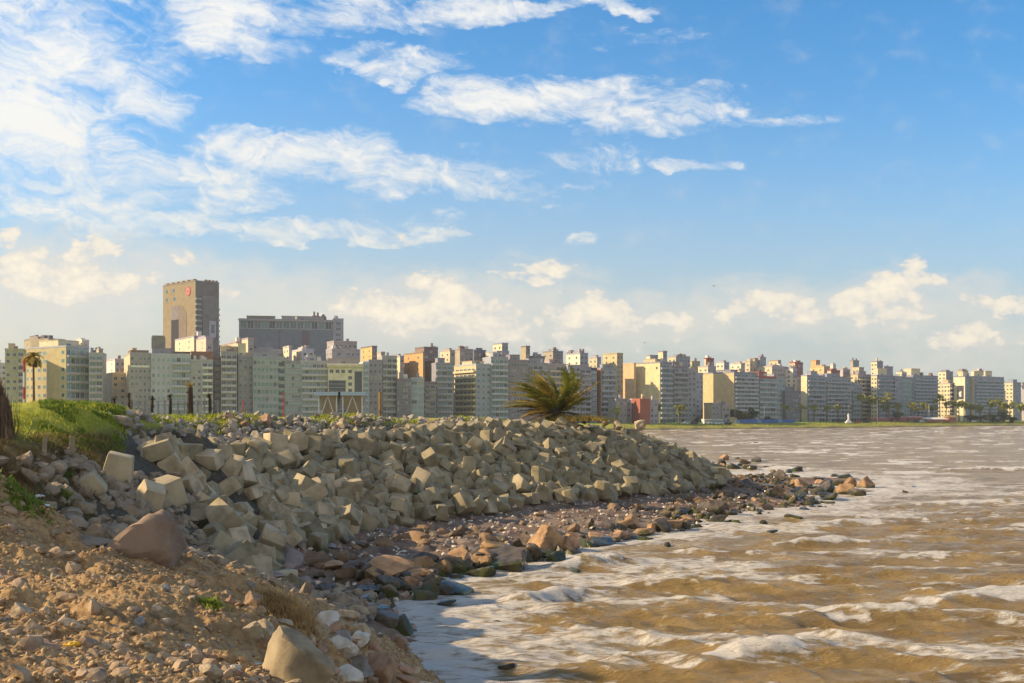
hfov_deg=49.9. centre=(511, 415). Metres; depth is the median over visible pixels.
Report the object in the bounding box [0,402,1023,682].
ground
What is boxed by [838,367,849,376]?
city building
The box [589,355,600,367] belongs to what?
city building
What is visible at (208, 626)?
rock
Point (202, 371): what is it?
apartment block
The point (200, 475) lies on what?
concrete block
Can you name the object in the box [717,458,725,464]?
rock
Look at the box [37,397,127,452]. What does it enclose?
weed clumps
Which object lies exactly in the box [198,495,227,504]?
concrete block
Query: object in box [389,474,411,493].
concrete block
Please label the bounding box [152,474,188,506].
concrete block
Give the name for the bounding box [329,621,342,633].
rock
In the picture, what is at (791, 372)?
city building
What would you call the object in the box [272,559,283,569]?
concrete block
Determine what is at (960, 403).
palm tree
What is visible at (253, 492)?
concrete block
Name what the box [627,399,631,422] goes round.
house
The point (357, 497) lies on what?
concrete block
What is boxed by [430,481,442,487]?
concrete block
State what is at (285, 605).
dry bush
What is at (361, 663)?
rock
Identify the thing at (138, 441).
rubble stone
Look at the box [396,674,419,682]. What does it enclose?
rock
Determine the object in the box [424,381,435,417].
apartment block
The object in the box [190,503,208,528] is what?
concrete block
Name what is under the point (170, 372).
apartment block
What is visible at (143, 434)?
rubble stone
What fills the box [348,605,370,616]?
rock
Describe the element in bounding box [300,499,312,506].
concrete block
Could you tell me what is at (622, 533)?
boulder
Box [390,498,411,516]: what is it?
concrete block
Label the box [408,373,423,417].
apartment block
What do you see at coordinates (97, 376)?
apartment block
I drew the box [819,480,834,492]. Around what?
rock
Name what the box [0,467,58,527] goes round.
green weed
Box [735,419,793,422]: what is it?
hoarding
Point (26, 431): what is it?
meadow grass
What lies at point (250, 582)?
stone
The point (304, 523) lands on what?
concrete block
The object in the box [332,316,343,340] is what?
stair tower
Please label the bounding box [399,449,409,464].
concrete block
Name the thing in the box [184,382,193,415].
palm tree
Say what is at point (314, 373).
apartment block
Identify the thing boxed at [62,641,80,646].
litter
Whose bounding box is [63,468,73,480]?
green weed
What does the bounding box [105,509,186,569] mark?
boulder
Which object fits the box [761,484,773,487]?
rock
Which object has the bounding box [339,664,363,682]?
boulder
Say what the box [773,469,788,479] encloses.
rock
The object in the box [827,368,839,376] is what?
city building
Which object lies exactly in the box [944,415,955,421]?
pavilion
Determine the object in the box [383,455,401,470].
concrete block
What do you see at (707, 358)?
city building
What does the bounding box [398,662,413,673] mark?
rock
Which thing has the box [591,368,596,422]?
apartment block
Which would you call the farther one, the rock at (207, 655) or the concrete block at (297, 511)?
the concrete block at (297, 511)
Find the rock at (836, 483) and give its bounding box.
[833,480,843,485]
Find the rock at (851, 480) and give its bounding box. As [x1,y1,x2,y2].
[843,477,856,486]
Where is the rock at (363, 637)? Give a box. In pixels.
[351,630,369,648]
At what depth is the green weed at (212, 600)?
15.94 m
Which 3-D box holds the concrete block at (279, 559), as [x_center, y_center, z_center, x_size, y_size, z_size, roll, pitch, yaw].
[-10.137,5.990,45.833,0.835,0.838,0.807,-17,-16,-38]
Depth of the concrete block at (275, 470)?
59.04 m
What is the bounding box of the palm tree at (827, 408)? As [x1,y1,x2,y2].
[823,404,832,421]
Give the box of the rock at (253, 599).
[243,590,262,608]
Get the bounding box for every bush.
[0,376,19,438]
[237,579,333,645]
[499,366,598,425]
[963,415,976,421]
[973,414,990,421]
[988,414,1000,421]
[1008,417,1017,422]
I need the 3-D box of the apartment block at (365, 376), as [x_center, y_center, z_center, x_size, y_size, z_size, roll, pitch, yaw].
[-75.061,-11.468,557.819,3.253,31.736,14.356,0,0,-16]
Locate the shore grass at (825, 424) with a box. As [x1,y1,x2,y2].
[622,421,1023,427]
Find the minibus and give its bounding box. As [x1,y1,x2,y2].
[701,419,711,424]
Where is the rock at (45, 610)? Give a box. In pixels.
[40,606,49,614]
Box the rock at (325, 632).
[321,627,329,638]
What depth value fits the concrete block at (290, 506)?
54.44 m
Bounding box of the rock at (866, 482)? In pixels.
[856,476,874,487]
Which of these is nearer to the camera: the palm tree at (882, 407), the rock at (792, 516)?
the rock at (792, 516)
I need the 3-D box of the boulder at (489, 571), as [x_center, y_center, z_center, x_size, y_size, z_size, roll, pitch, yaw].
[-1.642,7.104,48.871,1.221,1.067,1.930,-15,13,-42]
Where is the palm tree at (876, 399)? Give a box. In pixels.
[873,396,885,417]
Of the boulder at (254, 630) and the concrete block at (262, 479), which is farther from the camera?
the concrete block at (262, 479)
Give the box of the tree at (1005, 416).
[997,408,1009,422]
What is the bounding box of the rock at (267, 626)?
[258,618,273,638]
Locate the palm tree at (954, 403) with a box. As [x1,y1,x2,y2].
[949,400,958,414]
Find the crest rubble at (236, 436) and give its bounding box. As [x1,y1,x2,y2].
[108,409,645,444]
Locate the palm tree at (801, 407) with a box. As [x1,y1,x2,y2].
[798,404,806,421]
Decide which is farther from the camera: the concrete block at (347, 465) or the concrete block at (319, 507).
the concrete block at (347, 465)
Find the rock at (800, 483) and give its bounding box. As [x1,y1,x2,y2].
[794,479,807,487]
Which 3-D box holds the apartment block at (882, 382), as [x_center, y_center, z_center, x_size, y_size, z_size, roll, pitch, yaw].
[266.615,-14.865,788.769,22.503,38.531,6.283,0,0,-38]
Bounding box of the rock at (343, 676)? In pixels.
[339,674,346,682]
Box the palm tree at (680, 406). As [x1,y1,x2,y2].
[673,404,686,422]
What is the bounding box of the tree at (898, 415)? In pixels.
[892,412,903,421]
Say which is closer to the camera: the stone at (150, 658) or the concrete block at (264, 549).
the stone at (150, 658)
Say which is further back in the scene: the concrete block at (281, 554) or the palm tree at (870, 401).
the palm tree at (870, 401)
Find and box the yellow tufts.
[541,413,619,420]
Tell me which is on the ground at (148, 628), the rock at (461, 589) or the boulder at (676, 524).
the boulder at (676, 524)
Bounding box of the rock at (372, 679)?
[365,676,378,682]
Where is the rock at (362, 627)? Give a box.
[353,622,371,636]
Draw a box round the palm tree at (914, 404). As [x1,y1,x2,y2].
[906,402,916,415]
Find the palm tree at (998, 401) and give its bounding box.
[993,398,1003,418]
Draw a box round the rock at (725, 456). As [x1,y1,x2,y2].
[719,454,728,459]
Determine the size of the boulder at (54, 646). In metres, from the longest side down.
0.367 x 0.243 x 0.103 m
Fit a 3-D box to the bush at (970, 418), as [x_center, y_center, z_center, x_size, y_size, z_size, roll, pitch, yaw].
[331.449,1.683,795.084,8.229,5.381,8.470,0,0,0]
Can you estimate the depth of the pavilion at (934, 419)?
756.71 m
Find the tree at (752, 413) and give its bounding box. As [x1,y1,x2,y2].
[747,408,759,419]
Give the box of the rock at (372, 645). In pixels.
[368,641,385,651]
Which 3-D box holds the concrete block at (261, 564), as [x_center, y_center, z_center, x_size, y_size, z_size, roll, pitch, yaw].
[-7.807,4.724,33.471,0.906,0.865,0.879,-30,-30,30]
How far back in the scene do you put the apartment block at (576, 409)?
603.39 m
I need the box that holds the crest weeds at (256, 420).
[134,409,542,433]
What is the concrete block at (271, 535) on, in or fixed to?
on the block heap
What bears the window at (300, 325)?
in the hospital building at (314, 332)
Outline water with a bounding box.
[392,426,1023,682]
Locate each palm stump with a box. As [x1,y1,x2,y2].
[126,392,131,408]
[150,395,155,412]
[167,393,172,414]
[206,393,211,414]
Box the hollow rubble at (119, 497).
[0,447,396,622]
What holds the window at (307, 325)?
in the hospital building at (314, 332)
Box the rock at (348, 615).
[337,609,359,620]
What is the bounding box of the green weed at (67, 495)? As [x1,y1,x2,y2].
[59,487,83,514]
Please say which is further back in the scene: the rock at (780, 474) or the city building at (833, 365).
the city building at (833, 365)
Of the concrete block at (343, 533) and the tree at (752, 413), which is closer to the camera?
the concrete block at (343, 533)
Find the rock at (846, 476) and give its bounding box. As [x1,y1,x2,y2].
[837,474,851,478]
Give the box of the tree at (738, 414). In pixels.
[730,409,749,419]
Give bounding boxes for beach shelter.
[314,392,340,414]
[339,392,369,413]
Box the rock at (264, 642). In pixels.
[260,638,269,648]
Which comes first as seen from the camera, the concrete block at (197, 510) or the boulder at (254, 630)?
the boulder at (254, 630)
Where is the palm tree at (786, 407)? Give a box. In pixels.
[780,404,794,419]
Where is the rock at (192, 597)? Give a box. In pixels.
[188,595,195,600]
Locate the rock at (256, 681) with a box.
[250,680,262,682]
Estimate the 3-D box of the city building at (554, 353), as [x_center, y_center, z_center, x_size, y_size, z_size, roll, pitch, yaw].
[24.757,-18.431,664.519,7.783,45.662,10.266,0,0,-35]
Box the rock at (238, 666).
[229,664,241,669]
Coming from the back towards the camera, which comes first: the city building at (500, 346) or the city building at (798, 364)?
the city building at (798, 364)
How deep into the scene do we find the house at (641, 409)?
591.68 m
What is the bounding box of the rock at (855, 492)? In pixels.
[847,488,865,495]
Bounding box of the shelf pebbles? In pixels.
[298,476,808,627]
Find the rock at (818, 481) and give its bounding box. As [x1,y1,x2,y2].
[814,479,822,483]
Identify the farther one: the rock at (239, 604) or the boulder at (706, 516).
the boulder at (706, 516)
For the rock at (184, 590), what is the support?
on the ground at (148, 628)
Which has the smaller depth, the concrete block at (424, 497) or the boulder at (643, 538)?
the boulder at (643, 538)
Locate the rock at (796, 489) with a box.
[791,486,802,491]
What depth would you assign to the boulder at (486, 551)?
51.04 m
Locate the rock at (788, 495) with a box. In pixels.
[783,490,797,499]
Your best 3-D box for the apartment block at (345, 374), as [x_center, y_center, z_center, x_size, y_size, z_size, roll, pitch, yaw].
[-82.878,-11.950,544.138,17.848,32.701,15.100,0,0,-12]
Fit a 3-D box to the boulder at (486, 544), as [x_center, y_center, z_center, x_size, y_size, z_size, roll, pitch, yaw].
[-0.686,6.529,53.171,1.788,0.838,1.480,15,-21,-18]
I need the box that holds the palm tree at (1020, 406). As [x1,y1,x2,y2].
[1015,402,1023,421]
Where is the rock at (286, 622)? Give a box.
[277,618,292,625]
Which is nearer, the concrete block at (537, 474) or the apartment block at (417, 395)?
the concrete block at (537, 474)
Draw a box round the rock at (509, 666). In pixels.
[497,663,514,669]
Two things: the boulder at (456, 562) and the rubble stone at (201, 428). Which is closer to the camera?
the boulder at (456, 562)
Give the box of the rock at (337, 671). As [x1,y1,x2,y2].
[333,665,340,675]
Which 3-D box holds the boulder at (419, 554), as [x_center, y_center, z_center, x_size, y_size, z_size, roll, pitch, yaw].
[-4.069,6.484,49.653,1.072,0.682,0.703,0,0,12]
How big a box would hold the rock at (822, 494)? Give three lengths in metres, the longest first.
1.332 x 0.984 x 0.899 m
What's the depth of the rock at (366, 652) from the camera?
24.07 m
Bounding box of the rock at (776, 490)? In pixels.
[769,485,785,496]
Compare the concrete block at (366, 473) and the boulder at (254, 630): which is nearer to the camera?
the boulder at (254, 630)
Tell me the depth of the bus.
609.09 m
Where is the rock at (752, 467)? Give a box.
[745,465,756,469]
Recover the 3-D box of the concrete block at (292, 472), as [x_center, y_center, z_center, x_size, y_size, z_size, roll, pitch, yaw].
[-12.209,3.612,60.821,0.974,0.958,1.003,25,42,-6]
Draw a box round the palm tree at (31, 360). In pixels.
[21,351,43,401]
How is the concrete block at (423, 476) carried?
on the ground at (148, 628)
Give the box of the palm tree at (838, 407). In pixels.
[834,404,842,420]
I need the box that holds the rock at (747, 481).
[742,478,753,487]
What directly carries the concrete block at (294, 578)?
on the ground at (148, 628)
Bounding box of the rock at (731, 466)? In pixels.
[727,463,740,468]
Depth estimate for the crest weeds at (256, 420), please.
66.96 m
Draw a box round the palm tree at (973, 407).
[969,403,975,414]
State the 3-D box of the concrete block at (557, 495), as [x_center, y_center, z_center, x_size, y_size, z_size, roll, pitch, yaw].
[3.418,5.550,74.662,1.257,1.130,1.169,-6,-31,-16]
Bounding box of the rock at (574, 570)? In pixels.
[568,568,579,572]
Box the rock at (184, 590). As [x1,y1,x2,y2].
[178,586,189,594]
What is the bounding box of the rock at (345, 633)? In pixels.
[333,630,351,641]
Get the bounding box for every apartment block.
[5,343,26,402]
[24,335,88,402]
[89,348,106,402]
[106,368,125,406]
[124,348,150,411]
[151,335,190,415]
[191,351,212,414]
[213,356,220,415]
[220,346,236,413]
[236,343,252,413]
[252,352,284,416]
[285,360,300,416]
[300,355,327,416]
[327,358,363,414]
[359,361,368,413]
[365,359,381,415]
[377,352,396,417]
[395,374,410,417]
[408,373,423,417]
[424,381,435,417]
[430,358,452,417]
[453,361,490,417]
[482,352,507,419]
[506,354,527,421]
[525,357,547,421]
[544,359,567,413]
[565,365,580,422]
[580,367,591,422]
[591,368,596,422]
[597,364,616,422]
[623,363,635,398]
[636,358,672,422]
[670,361,688,422]
[688,366,695,422]
[696,373,702,422]
[703,368,758,421]
[755,372,776,419]
[767,373,784,419]
[782,387,800,421]
[785,377,800,390]
[801,371,825,421]
[819,373,851,421]
[846,371,870,420]
[851,382,862,421]
[871,368,895,417]
[894,374,912,416]
[894,376,901,416]
[904,368,938,416]
[938,380,953,416]
[954,371,970,420]
[971,371,1004,420]
[1004,378,1020,420]
[1021,389,1023,420]
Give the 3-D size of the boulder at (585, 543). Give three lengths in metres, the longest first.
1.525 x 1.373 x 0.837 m
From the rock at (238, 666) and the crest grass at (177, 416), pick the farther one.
the crest grass at (177, 416)
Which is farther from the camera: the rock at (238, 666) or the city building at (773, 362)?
the city building at (773, 362)
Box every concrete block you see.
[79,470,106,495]
[102,451,133,483]
[135,479,165,509]
[139,436,152,442]
[140,440,157,462]
[142,438,173,461]
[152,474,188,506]
[154,435,180,456]
[157,450,188,477]
[178,443,203,459]
[179,450,190,458]
[181,456,199,473]
[182,473,204,493]
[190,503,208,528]
[195,449,225,470]
[196,470,207,493]
[196,491,210,502]
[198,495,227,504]
[202,521,225,536]
[204,497,244,530]
[206,483,215,496]
[207,482,218,496]
[207,530,236,550]
[217,444,233,459]
[218,495,233,507]
[219,476,241,496]
[220,457,242,476]
[223,540,258,561]
[225,526,250,542]
[233,454,245,463]
[233,502,253,513]
[234,510,243,517]
[237,464,256,486]
[239,555,272,576]
[242,437,258,443]
[242,447,263,463]
[242,508,257,526]
[242,519,256,536]
[243,484,262,500]
[246,461,255,467]
[247,439,267,457]
[252,467,260,474]
[252,473,274,489]
[252,542,275,559]
[254,495,269,510]
[257,436,272,448]
[257,520,272,532]
[258,523,286,550]
[259,510,275,520]
[261,457,277,472]
[261,486,273,503]
[261,488,269,499]
[263,433,287,451]
[263,467,285,475]
[268,499,283,515]
[270,520,287,534]
[271,473,289,486]
[271,479,282,487]
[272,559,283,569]
[273,485,290,501]
[273,546,283,563]
[275,447,292,452]
[275,514,294,533]
[275,568,297,580]
[276,548,284,561]
[281,505,290,519]
[282,492,299,507]
[283,429,297,435]
[283,573,303,588]
[284,504,298,508]
[287,469,297,476]
[287,530,302,546]
[288,431,308,450]
[288,442,298,452]
[289,473,315,491]
[289,513,299,527]
[291,508,300,516]
[293,452,304,463]
[294,526,306,542]
[298,511,320,522]
[299,491,311,501]
[299,507,314,514]
[299,521,311,526]
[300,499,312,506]
[300,520,324,537]
[303,477,327,501]
[306,531,328,553]
[310,459,326,471]
[312,501,334,516]
[315,472,334,480]
[318,514,339,527]
[319,477,328,488]
[321,476,335,494]
[321,497,334,511]
[322,429,340,441]
[323,497,346,505]
[323,528,335,543]
[328,521,354,543]
[331,448,347,458]
[334,476,347,487]
[335,519,350,528]
[339,455,358,477]
[339,504,362,525]
[342,477,362,496]
[349,525,359,533]
[354,487,366,503]
[358,432,371,440]
[359,505,380,516]
[360,469,374,482]
[360,487,379,505]
[360,511,379,531]
[371,483,388,493]
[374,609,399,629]
[375,492,388,506]
[378,449,395,462]
[379,463,393,469]
[381,467,396,480]
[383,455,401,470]
[384,475,393,488]
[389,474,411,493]
[389,492,412,501]
[390,496,404,498]
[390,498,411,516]
[392,510,401,525]
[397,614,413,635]
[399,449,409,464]
[411,466,430,489]
[417,490,432,504]
[421,447,440,467]
[427,466,443,475]
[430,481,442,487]
[452,490,476,515]
[480,499,497,513]
[488,473,502,481]
[509,474,531,493]
[530,467,545,481]
[553,486,572,502]
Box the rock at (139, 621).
[133,616,144,625]
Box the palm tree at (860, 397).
[856,394,865,421]
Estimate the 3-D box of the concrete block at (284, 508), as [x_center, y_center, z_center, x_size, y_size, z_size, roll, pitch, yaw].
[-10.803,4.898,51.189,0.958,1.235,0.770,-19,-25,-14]
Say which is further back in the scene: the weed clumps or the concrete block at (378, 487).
the concrete block at (378, 487)
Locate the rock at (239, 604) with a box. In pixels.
[235,602,243,606]
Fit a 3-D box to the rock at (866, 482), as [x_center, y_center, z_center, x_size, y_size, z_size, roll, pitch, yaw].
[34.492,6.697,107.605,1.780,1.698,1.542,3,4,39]
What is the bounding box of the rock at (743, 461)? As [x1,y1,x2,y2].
[739,459,750,463]
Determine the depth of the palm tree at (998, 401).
823.52 m
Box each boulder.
[43,642,60,650]
[52,618,80,628]
[80,535,111,547]
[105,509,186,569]
[241,621,264,641]
[261,626,335,682]
[273,571,286,577]
[282,547,304,570]
[301,575,314,587]
[316,610,339,625]
[323,560,343,569]
[329,635,358,658]
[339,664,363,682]
[355,563,371,580]
[364,565,380,581]
[365,555,413,575]
[367,651,396,682]
[369,602,389,611]
[375,568,384,574]
[375,575,404,589]
[399,531,428,541]
[407,569,429,577]
[411,555,432,566]
[411,566,423,568]
[413,552,431,558]
[422,562,436,568]
[425,554,438,561]
[436,560,451,573]
[437,556,470,573]
[439,554,452,568]
[447,546,472,566]
[450,574,464,578]
[457,566,495,576]
[471,553,486,566]
[472,552,495,566]
[475,555,491,567]
[476,548,488,555]
[478,546,527,571]
[478,548,490,554]
[480,540,505,548]
[511,538,522,546]
[525,543,546,561]
[526,550,533,561]
[527,524,564,551]
[542,549,551,558]
[546,551,565,561]
[563,534,580,550]
[565,549,581,554]
[579,538,597,547]
[585,518,594,527]
[588,532,616,543]
[589,535,614,546]
[602,421,609,425]
[608,534,620,541]
[613,421,621,429]
[613,530,634,538]
[619,513,638,527]
[634,420,645,430]
[635,528,655,535]
[637,536,653,539]
[647,523,656,528]
[653,518,670,532]
[667,520,682,528]
[670,514,681,519]
[679,515,702,522]
[696,499,728,513]
[703,513,710,519]
[707,515,726,521]
[724,519,740,522]
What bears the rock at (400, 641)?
on the ground at (148, 628)
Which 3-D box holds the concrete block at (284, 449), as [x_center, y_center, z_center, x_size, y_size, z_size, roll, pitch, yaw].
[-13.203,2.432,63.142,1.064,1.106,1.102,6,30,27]
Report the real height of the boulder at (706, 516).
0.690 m
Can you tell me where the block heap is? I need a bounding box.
[200,416,733,548]
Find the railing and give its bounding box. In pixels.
[111,398,218,414]
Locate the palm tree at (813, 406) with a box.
[809,404,818,421]
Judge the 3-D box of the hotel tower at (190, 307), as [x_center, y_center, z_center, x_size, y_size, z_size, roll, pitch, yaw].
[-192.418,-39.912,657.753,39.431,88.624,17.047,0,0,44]
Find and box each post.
[42,437,47,452]
[69,436,74,452]
[379,392,380,415]
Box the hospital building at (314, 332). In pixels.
[238,312,333,360]
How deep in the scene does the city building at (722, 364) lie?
719.02 m
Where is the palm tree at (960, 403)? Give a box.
[955,400,964,420]
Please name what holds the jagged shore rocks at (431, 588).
on the ground at (148, 628)
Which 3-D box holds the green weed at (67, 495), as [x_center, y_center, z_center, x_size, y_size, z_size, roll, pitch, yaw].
[-10.085,1.901,25.078,0.933,0.720,1.044,0,0,0]
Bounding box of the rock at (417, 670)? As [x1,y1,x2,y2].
[413,666,421,676]
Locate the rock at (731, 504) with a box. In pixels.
[728,502,735,507]
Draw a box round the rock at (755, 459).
[751,457,761,461]
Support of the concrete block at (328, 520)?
on the ground at (148, 628)
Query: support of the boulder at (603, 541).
on the ground at (148, 628)
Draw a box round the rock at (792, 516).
[784,514,802,518]
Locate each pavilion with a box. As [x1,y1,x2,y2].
[866,418,890,421]
[889,417,907,421]
[905,416,923,421]
[922,417,946,421]
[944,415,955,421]
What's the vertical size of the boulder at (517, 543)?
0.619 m
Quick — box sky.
[0,0,1023,382]
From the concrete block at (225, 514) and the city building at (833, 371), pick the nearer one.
the concrete block at (225, 514)
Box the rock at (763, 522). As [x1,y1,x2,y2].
[759,520,767,524]
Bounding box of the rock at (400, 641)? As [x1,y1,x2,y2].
[391,633,408,650]
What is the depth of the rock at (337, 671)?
16.52 m
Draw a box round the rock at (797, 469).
[792,466,802,471]
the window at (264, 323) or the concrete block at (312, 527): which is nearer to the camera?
the concrete block at (312, 527)
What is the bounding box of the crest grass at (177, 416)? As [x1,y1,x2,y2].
[131,409,534,433]
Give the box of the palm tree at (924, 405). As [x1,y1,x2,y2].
[919,402,929,416]
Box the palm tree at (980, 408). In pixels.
[974,404,983,420]
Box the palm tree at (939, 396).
[933,394,945,416]
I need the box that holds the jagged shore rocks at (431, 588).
[298,473,849,600]
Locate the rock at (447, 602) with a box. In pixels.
[436,599,455,605]
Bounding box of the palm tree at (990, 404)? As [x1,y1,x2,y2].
[986,399,995,421]
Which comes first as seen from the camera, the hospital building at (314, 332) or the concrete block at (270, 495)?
the concrete block at (270, 495)
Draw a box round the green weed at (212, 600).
[195,593,233,612]
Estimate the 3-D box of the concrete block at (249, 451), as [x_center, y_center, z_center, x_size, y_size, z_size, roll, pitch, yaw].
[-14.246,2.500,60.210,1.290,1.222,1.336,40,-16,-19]
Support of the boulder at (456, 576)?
on the ground at (148, 628)
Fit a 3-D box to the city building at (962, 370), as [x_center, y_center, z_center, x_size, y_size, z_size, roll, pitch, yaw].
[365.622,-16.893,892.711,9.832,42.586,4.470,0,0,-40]
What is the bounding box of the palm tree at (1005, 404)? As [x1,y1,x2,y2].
[999,402,1009,421]
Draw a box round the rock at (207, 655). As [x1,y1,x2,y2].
[203,653,217,659]
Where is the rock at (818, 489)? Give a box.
[810,487,826,492]
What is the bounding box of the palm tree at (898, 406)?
[891,402,902,411]
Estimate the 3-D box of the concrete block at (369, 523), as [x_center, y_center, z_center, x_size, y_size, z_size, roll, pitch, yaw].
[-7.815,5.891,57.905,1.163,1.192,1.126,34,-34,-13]
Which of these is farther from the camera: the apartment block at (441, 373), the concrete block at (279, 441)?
the apartment block at (441, 373)
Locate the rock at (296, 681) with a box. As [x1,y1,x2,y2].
[285,679,301,682]
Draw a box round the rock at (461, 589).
[439,580,474,594]
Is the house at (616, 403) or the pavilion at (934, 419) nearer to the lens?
the house at (616, 403)
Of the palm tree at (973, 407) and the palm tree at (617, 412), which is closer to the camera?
the palm tree at (617, 412)
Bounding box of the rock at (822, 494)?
[818,492,831,497]
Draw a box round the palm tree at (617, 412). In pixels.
[609,407,620,419]
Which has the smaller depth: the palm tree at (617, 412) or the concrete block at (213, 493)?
the concrete block at (213, 493)
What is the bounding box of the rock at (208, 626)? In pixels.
[204,623,212,631]
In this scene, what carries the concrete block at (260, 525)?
on the ground at (148, 628)
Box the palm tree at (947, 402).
[943,401,951,414]
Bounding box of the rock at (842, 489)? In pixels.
[833,483,854,494]
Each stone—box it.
[8,602,32,616]
[51,528,59,534]
[112,415,132,428]
[134,423,143,429]
[134,438,141,444]
[139,430,146,438]
[143,654,156,662]
[149,429,155,434]
[160,424,174,432]
[176,428,184,436]
[195,424,207,433]
[195,663,222,679]
[196,429,204,437]
[221,427,238,434]
[222,412,232,417]
[225,597,236,603]
[239,420,249,426]
[246,580,257,588]
[249,430,262,437]
[260,414,271,425]
[270,620,277,626]
[282,414,292,426]
[296,539,306,549]
[302,417,309,421]
[309,633,316,645]
[328,543,335,548]
[330,411,341,416]
[336,418,347,427]
[393,423,402,428]
[402,576,418,585]
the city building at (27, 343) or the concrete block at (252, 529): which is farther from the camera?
the city building at (27, 343)
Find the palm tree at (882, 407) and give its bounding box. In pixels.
[879,403,890,417]
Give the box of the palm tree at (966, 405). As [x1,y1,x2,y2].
[961,401,970,420]
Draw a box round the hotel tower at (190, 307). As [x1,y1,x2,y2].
[163,279,219,355]
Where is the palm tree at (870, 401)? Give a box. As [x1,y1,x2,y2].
[863,393,875,421]
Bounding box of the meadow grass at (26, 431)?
[9,399,128,448]
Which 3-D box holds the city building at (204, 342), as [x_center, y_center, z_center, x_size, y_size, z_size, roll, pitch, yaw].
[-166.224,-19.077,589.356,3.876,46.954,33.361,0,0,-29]
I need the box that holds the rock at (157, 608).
[151,604,162,611]
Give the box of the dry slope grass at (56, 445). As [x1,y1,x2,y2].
[0,429,119,519]
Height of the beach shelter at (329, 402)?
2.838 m
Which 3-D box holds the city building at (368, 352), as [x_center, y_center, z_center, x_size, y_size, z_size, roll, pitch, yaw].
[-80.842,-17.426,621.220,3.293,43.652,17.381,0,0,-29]
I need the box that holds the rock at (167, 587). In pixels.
[159,583,170,591]
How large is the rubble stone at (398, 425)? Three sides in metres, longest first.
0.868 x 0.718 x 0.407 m
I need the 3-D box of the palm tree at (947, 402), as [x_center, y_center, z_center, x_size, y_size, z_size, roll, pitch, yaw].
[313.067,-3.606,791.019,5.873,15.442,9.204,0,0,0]
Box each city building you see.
[0,360,4,392]
[24,335,40,347]
[76,338,88,346]
[106,355,123,372]
[175,332,200,353]
[196,335,212,351]
[219,337,241,355]
[233,337,253,355]
[254,345,282,356]
[283,345,291,359]
[292,345,313,360]
[326,345,359,361]
[327,339,356,348]
[361,346,376,361]
[377,352,384,359]
[393,354,403,377]
[404,351,424,380]
[415,343,437,360]
[425,361,434,380]
[440,348,454,414]
[455,346,472,364]
[473,348,485,360]
[485,351,508,356]
[493,343,507,350]
[521,346,529,359]
[530,352,544,362]
[543,347,562,363]
[566,349,587,366]
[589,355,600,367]
[603,353,622,398]
[646,355,657,358]
[658,351,666,361]
[668,353,689,368]
[690,358,699,372]
[698,362,715,372]
[704,355,713,365]
[716,360,728,371]
[730,361,744,371]
[742,359,755,371]
[750,358,757,371]
[757,364,786,376]
[758,354,765,365]
[769,360,780,364]
[785,366,796,386]
[789,360,802,376]
[810,365,829,373]
[811,360,819,365]
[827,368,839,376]
[830,363,835,368]
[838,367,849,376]
[850,358,858,373]
[852,367,863,373]
[871,358,882,374]
[883,365,892,374]
[938,370,952,382]
[957,369,967,375]
[971,368,983,375]
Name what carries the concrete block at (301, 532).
on the ground at (148, 628)
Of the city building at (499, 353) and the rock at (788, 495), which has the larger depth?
the city building at (499, 353)
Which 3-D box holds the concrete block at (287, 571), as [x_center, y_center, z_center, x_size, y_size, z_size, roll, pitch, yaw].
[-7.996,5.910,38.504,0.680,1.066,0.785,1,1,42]
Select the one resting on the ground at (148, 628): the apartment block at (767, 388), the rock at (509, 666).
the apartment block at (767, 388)
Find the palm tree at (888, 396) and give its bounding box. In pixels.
[881,392,892,417]
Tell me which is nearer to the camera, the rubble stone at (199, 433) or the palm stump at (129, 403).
the rubble stone at (199, 433)
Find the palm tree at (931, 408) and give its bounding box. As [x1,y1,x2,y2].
[928,405,938,416]
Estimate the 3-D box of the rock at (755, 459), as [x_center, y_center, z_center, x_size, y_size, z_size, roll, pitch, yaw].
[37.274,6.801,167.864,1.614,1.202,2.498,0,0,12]
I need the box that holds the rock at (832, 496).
[821,492,837,499]
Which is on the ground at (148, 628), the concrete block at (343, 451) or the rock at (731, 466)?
the concrete block at (343, 451)
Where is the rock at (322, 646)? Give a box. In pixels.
[316,639,329,653]
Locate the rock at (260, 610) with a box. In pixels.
[245,605,265,614]
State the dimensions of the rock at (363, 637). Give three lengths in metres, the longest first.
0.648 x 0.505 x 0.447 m
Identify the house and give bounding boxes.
[608,395,626,422]
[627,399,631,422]
[631,394,649,423]
[650,396,657,423]
[704,401,721,418]
[721,401,729,422]
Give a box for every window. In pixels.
[240,320,246,327]
[247,321,253,328]
[255,321,260,328]
[262,321,267,328]
[269,321,274,328]
[276,321,281,328]
[283,321,289,328]
[290,321,296,328]
[297,321,303,328]
[304,322,310,328]
[311,322,317,329]
[318,322,324,329]
[325,322,331,329]
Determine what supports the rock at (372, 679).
on the ground at (148, 628)
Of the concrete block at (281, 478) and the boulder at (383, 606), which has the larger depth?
the concrete block at (281, 478)
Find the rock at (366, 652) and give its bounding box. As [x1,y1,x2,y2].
[364,650,375,655]
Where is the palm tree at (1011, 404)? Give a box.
[1007,401,1015,415]
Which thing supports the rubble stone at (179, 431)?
on the ground at (148, 628)
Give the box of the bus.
[712,419,723,424]
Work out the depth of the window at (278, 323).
705.16 m
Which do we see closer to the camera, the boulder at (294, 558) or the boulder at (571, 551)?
the boulder at (294, 558)
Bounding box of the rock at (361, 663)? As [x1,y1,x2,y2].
[350,655,373,678]
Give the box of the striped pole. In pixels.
[23,360,24,402]

